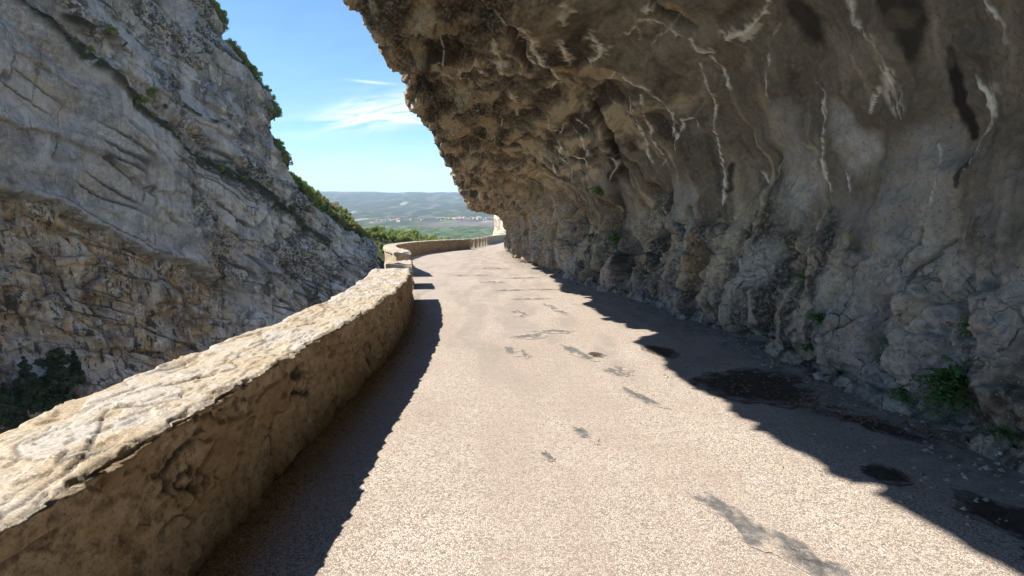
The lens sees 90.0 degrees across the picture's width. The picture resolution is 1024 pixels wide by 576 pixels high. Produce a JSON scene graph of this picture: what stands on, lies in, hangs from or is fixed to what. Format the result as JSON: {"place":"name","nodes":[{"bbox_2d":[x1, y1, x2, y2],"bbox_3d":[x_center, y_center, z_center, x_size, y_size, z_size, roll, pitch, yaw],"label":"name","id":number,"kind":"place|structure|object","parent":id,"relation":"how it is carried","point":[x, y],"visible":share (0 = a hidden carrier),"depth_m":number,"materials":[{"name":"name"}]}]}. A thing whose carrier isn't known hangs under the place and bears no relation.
{"place":"outdoors","nodes":[
{"label":"outdoors","id":0,"kind":"place"},
{"bbox_2d":[0,0,380,428],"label":"gorge cliff","id":1,"kind":"structure","parent":0,"point":[135,238],"depth_m":110.02,"materials":[{"name":"stone"}]},
{"bbox_2d":[0,382,28,429],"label":"evergreen tree","id":2,"kind":"object","parent":1,"relation":"on","point":[13,414],"visible":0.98,"depth_m":81.32,"materials":[{"name":"green plant"}]},
{"bbox_2d":[12,356,49,414],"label":"evergreen tree","id":3,"kind":"object","parent":1,"relation":"on","point":[30,392],"visible":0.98,"depth_m":84.30,"materials":[{"name":"green plant"}]},
{"bbox_2d":[34,348,78,399],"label":"evergreen tree","id":4,"kind":"object","parent":1,"relation":"on","point":[59,380],"visible":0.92,"depth_m":88.00,"materials":[{"name":"green plant"}]},
{"bbox_2d":[42,392,78,413],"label":"evergreen tree","id":5,"kind":"object","parent":1,"relation":"on","point":[52,403],"visible":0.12,"depth_m":85.50,"materials":[{"name":"green plant"}]},
{"bbox_2d":[69,350,86,385],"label":"evergreen tree","id":6,"kind":"object","parent":1,"relation":"on","point":[75,365],"visible":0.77,"depth_m":93.14,"materials":[{"name":"green plant"}]},
{"bbox_2d":[85,45,95,52],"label":"cliff bush","id":7,"kind":"object","parent":1,"relation":"on","point":[91,47],"visible":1,"depth_m":97.15,"materials":[{"name":"green plant"}]},
{"bbox_2d":[105,24,117,35],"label":"cliff bush","id":8,"kind":"object","parent":1,"relation":"on","point":[112,31],"visible":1,"depth_m":100.97,"materials":[{"name":"green plant"}]},
{"bbox_2d":[141,94,150,104],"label":"cliff bush","id":9,"kind":"object","parent":1,"relation":"on","point":[143,98],"visible":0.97,"depth_m":107.34,"materials":[{"name":"green plant"}]},
{"bbox_2d":[147,87,158,101],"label":"cliff bush","id":10,"kind":"object","parent":1,"relation":"on","point":[152,93],"visible":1,"depth_m":111.72,"materials":[{"name":"green plant"}]},
{"bbox_2d":[150,112,158,117],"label":"cliff bush","id":11,"kind":"object","parent":1,"relation":"on","point":[153,114],"visible":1,"depth_m":110.16,"materials":[{"name":"green plant"}]},
{"bbox_2d":[211,1,220,11],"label":"cliff bush","id":12,"kind":"object","parent":1,"relation":"on","point":[214,6],"visible":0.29,"depth_m":134.02,"materials":[{"name":"green plant"}]},
{"bbox_2d":[217,11,224,22],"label":"cliff bush","id":13,"kind":"object","parent":1,"relation":"on","point":[221,17],"visible":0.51,"depth_m":135.11,"materials":[{"name":"green plant"}]},
{"bbox_2d":[216,9,228,25],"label":"cliff bush","id":14,"kind":"object","parent":1,"relation":"on","point":[226,22],"visible":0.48,"depth_m":135.91,"materials":[{"name":"green plant"}]},
{"bbox_2d":[224,37,236,49],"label":"cliff bush","id":15,"kind":"object","parent":1,"relation":"on","point":[229,40],"visible":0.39,"depth_m":139.60,"materials":[{"name":"green plant"}]},
{"bbox_2d":[232,45,243,54],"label":"cliff bush","id":16,"kind":"object","parent":1,"relation":"on","point":[237,50],"visible":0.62,"depth_m":140.40,"materials":[{"name":"green plant"}]},
{"bbox_2d":[238,48,247,59],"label":"cliff bush","id":17,"kind":"object","parent":1,"relation":"on","point":[243,55],"visible":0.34,"depth_m":142.01,"materials":[{"name":"green plant"}]},
{"bbox_2d":[245,63,257,73],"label":"cliff bush","id":18,"kind":"object","parent":1,"relation":"on","point":[250,69],"visible":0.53,"depth_m":143.85,"materials":[{"name":"green plant"}]},
{"bbox_2d":[252,70,262,81],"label":"cliff bush","id":19,"kind":"object","parent":1,"relation":"on","point":[260,74],"visible":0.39,"depth_m":146.27,"materials":[{"name":"green plant"}]},
{"bbox_2d":[259,82,270,92],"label":"cliff bush","id":20,"kind":"object","parent":1,"relation":"on","point":[263,85],"visible":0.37,"depth_m":146.33,"materials":[{"name":"green plant"}]},
{"bbox_2d":[273,104,281,117],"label":"cliff bush","id":21,"kind":"object","parent":1,"relation":"on","point":[275,109],"visible":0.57,"depth_m":147.87,"materials":[{"name":"green plant"}]},
{"bbox_2d":[283,151,289,163],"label":"cliff bush","id":22,"kind":"object","parent":1,"relation":"on","point":[288,160],"visible":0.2,"depth_m":155.01,"materials":[{"name":"green plant"}]},
{"bbox_2d":[282,151,291,161],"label":"cliff bush","id":23,"kind":"object","parent":1,"relation":"on","point":[288,153],"visible":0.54,"depth_m":155.36,"materials":[{"name":"green plant"}]},
{"bbox_2d":[292,172,301,183],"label":"cliff bush","id":24,"kind":"object","parent":1,"relation":"on","point":[298,177],"visible":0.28,"depth_m":166.32,"materials":[{"name":"green plant"}]},
{"bbox_2d":[297,178,313,195],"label":"cliff bush","id":25,"kind":"object","parent":1,"relation":"on","point":[305,186],"visible":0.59,"depth_m":167.09,"materials":[{"name":"green plant"}]},
{"bbox_2d":[307,194,316,204],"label":"cliff bush","id":26,"kind":"object","parent":1,"relation":"on","point":[313,201],"visible":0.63,"depth_m":168.77,"materials":[{"name":"green plant"}]},
{"bbox_2d":[310,186,319,196],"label":"cliff bush","id":27,"kind":"object","parent":1,"relation":"on","point":[317,192],"visible":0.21,"depth_m":178.77,"materials":[{"name":"green plant"}]},
{"bbox_2d":[317,202,326,210],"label":"cliff bush","id":28,"kind":"object","parent":1,"relation":"on","point":[323,207],"visible":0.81,"depth_m":174.39,"materials":[{"name":"green plant"}]},
{"bbox_2d":[317,195,328,203],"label":"cliff bush","id":29,"kind":"object","parent":1,"relation":"on","point":[324,199],"visible":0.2,"depth_m":182.27,"materials":[{"name":"green plant"}]},
{"bbox_2d":[325,207,335,214],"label":"cliff bush","id":30,"kind":"object","parent":1,"relation":"on","point":[329,210],"visible":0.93,"depth_m":178.84,"materials":[{"name":"green plant"}]},
{"bbox_2d":[325,201,338,210],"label":"cliff bush","id":31,"kind":"object","parent":1,"relation":"on","point":[334,207],"visible":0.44,"depth_m":184.32,"materials":[{"name":"green plant"}]},
{"bbox_2d":[336,215,344,222],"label":"cliff bush","id":32,"kind":"object","parent":1,"relation":"on","point":[343,221],"visible":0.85,"depth_m":184.22,"materials":[{"name":"green plant"}]},
{"bbox_2d":[346,220,361,231],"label":"cliff bush","id":33,"kind":"object","parent":1,"relation":"on","point":[354,226],"visible":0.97,"depth_m":193.71,"materials":[{"name":"green plant"}]},
{"bbox_2d":[361,228,371,237],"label":"cliff bush","id":34,"kind":"object","parent":1,"relation":"on","point":[369,232],"visible":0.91,"depth_m":201.42,"materials":[{"name":"green plant"}]},
{"bbox_2d":[0,191,494,433],"bbox_3d":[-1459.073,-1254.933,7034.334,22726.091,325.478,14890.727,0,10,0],"label":"valley ground","id":35,"kind":"structure","parent":0,"point":[366,209],"depth_m":4319.26,"materials":[{"name":"green plant"}]},
{"bbox_2d":[216,0,457,192],"label":"sky","id":36,"kind":"structure","parent":0,"point":[346,124],"materials":[{"name":"blue"}]},
{"bbox_2d":[373,237,400,268],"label":"wooded slope","id":37,"kind":"structure","parent":0,"point":[380,260],"depth_m":218.51,"materials":[{"name":"plant"}]},
{"bbox_2d":[367,225,377,237],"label":"young tree","id":38,"kind":"object","parent":37,"relation":"on","point":[374,229],"visible":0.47,"depth_m":231.38,"materials":[{"name":"green plant"}]},
{"bbox_2d":[370,231,382,240],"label":"young tree","id":39,"kind":"object","parent":37,"relation":"on","point":[374,236],"visible":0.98,"depth_m":221.46,"materials":[{"name":"green plant"}]},
{"bbox_2d":[376,241,383,248],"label":"young tree","id":40,"kind":"object","parent":37,"relation":"on","point":[379,244],"visible":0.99,"depth_m":218.27,"materials":[{"name":"green plant"}]},
{"bbox_2d":[379,229,386,241],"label":"young tree","id":41,"kind":"object","parent":37,"relation":"on","point":[384,233],"visible":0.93,"depth_m":225.20,"materials":[{"name":"green plant"}]},
{"bbox_2d":[387,234,396,242],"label":"young tree","id":42,"kind":"object","parent":37,"relation":"on","point":[391,237],"visible":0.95,"depth_m":221.52,"materials":[{"name":"green plant"}]},
{"bbox_2d":[394,234,404,242],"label":"young tree","id":43,"kind":"object","parent":37,"relation":"on","point":[397,240],"visible":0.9,"depth_m":221.81,"materials":[{"name":"green plant"}]},
{"bbox_2d":[397,229,407,235],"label":"young tree","id":44,"kind":"object","parent":37,"relation":"on","point":[399,232],"visible":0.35,"depth_m":233.39,"materials":[{"name":"green plant"}]},
{"bbox_2d":[399,235,412,241],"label":"young tree","id":45,"kind":"object","parent":37,"relation":"on","point":[408,238],"visible":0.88,"depth_m":222.50,"materials":[{"name":"green plant"}]},
{"bbox_2d":[414,232,423,238],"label":"young tree","id":46,"kind":"object","parent":37,"relation":"on","point":[418,235],"visible":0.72,"depth_m":240.80,"materials":[{"name":"green plant"}]},
{"bbox_2d":[493,215,505,234],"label":"sunlit cliff","id":47,"kind":"structure","parent":0,"point":[499,229],"depth_m":147.22,"materials":[{"name":"stone"}]},
{"bbox_2d":[194,241,1023,575],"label":"road","id":48,"kind":"structure","parent":0,"point":[532,423],"depth_m":3.80,"materials":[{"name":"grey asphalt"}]},
{"bbox_2d":[0,268,414,575],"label":"stone parapet","id":49,"kind":"structure","parent":48,"relation":"on","point":[178,466],"depth_m":2.73,"materials":[{"name":"beige stone"}]},
{"bbox_2d":[385,260,414,289],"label":"parapet block","id":50,"kind":"structure","parent":48,"relation":"on","point":[400,264],"depth_m":15.23,"materials":[{"name":"stone"}]},
{"bbox_2d":[383,239,470,273],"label":"stone parapet","id":51,"kind":"structure","parent":48,"relation":"on","point":[401,251],"depth_m":38.23,"materials":[{"name":"beige stone"}]},
{"bbox_2d":[469,238,476,247],"bbox_3d":[-4.157,-3.650,54.156,0.748,3.265,1.161,1,10,4],"label":"stone post","id":52,"kind":"object","parent":48,"relation":"on","point":[473,242],"visible":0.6,"depth_m":53.44,"materials":[{"name":"beige stone"}]},
{"bbox_2d":[476,238,479,246],"bbox_3d":[-3.940,-4.005,57.338,0.790,3.270,1.160,0,10,0],"label":"stone post","id":53,"kind":"object","parent":48,"relation":"on","point":[477,242],"visible":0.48,"depth_m":56.60,"materials":[{"name":"beige stone"}]},
{"bbox_2d":[479,237,485,245],"bbox_3d":[-3.603,-4.647,63.112,0.784,3.272,1.162,0,10,0],"label":"stone post","id":54,"kind":"object","parent":48,"relation":"on","point":[484,241],"visible":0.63,"depth_m":62.40,"materials":[{"name":"beige stone"}]},
{"bbox_2d":[483,235,504,244],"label":"stone parapet","id":55,"kind":"structure","parent":48,"relation":"on","point":[492,239],"depth_m":74.79,"materials":[{"name":"beige stone"}]},
{"bbox_2d":[567,280,1010,524],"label":"stones","id":56,"kind":"object","parent":48,"relation":"on","point":[896,429],"visible":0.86,"depth_m":4.76,"materials":[{"name":"grey stone"}]},
{"bbox_2d":[813,372,826,379],"bbox_3d":[3.499,1.019,5.805,0.160,0.129,0.199,13,10,31],"label":"fallen stone","id":57,"kind":"object","parent":48,"relation":"on","point":[819,375],"visible":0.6,"depth_m":5.76,"materials":[{"name":"grey stone"}]},
{"bbox_2d":[342,0,1023,473],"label":"overhanging cliff","id":58,"kind":"structure","parent":0,"point":[858,164],"depth_m":6.74,"materials":[{"name":"stone"}]},
{"bbox_2d":[587,185,604,199],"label":"rock plant","id":59,"kind":"object","parent":58,"relation":"attached to","point":[598,190],"visible":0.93,"depth_m":14.20,"materials":[{"name":"green plant"}]},
{"bbox_2d":[602,229,624,254],"bbox_3d":[2.793,-1.252,14.232,0.691,0.760,0.642,-6,12,-32],"label":"rock plant","id":60,"kind":"object","parent":58,"relation":"attached to","point":[613,238],"visible":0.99,"depth_m":14.14,"materials":[{"name":"green plant"}]},
{"bbox_2d":[786,265,805,289],"bbox_3d":[3.659,-0.133,6.515,0.349,0.304,0.446,0,10,0],"label":"rock plant","id":61,"kind":"object","parent":58,"relation":"attached to","point":[802,277],"visible":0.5,"depth_m":6.50,"materials":[{"name":"green plant"}]},
{"bbox_2d":[794,342,813,360],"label":"rock plant","id":62,"kind":"object","parent":58,"relation":"attached to","point":[808,347],"visible":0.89,"depth_m":6.18,"materials":[{"name":"green plant"}]},
{"bbox_2d":[801,311,825,336],"bbox_3d":[3.491,0.402,5.929,0.290,0.290,0.281,0,10,0],"label":"rock plant","id":63,"kind":"object","parent":58,"relation":"on","point":[819,318],"visible":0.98,"depth_m":5.88,"materials":[{"name":"green plant"}]},
{"bbox_2d":[870,343,884,374],"bbox_3d":[3.616,0.718,5.016,0.277,0.356,0.319,0,10,0],"label":"rock plant","id":64,"kind":"object","parent":58,"relation":"attached to","point":[877,361],"visible":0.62,"depth_m":5.02,"materials":[{"name":"green plant"}]},
{"bbox_2d":[872,338,888,348],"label":"rock plant","id":65,"kind":"object","parent":58,"relation":"attached to","point":[883,342],"visible":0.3,"depth_m":5.01,"materials":[{"name":"green plant"}]},
{"bbox_2d":[882,385,913,408],"bbox_3d":[3.615,1.037,4.767,0.318,0.359,0.312,-5,11,-26],"label":"rock plant","id":66,"kind":"object","parent":58,"relation":"attached to","point":[906,395],"visible":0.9,"depth_m":4.73,"materials":[{"name":"green plant"}]},
{"bbox_2d":[902,355,979,432],"bbox_3d":[3.491,0.895,4.166,0.566,0.654,0.736,3,10,14],"label":"rock plant","id":67,"kind":"object","parent":58,"relation":"attached to","point":[951,385],"visible":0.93,"depth_m":4.12,"materials":[{"name":"green plant"}]},
{"bbox_2d":[948,313,972,355],"bbox_3d":[3.675,0.347,4.094,0.379,0.372,0.282,-7,12,-34],"label":"rock plant","id":68,"kind":"object","parent":58,"relation":"attached to","point":[966,324],"visible":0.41,"depth_m":4.11,"materials":[{"name":"green plant"}]},
{"bbox_2d":[982,422,1019,449],"bbox_3d":[3.560,1.081,3.690,0.278,0.245,0.251,3,10,18],"label":"rock plant","id":69,"kind":"object","parent":58,"relation":"attached to","point":[1007,431],"visible":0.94,"depth_m":3.69,"materials":[{"name":"green plant"}]}
]}

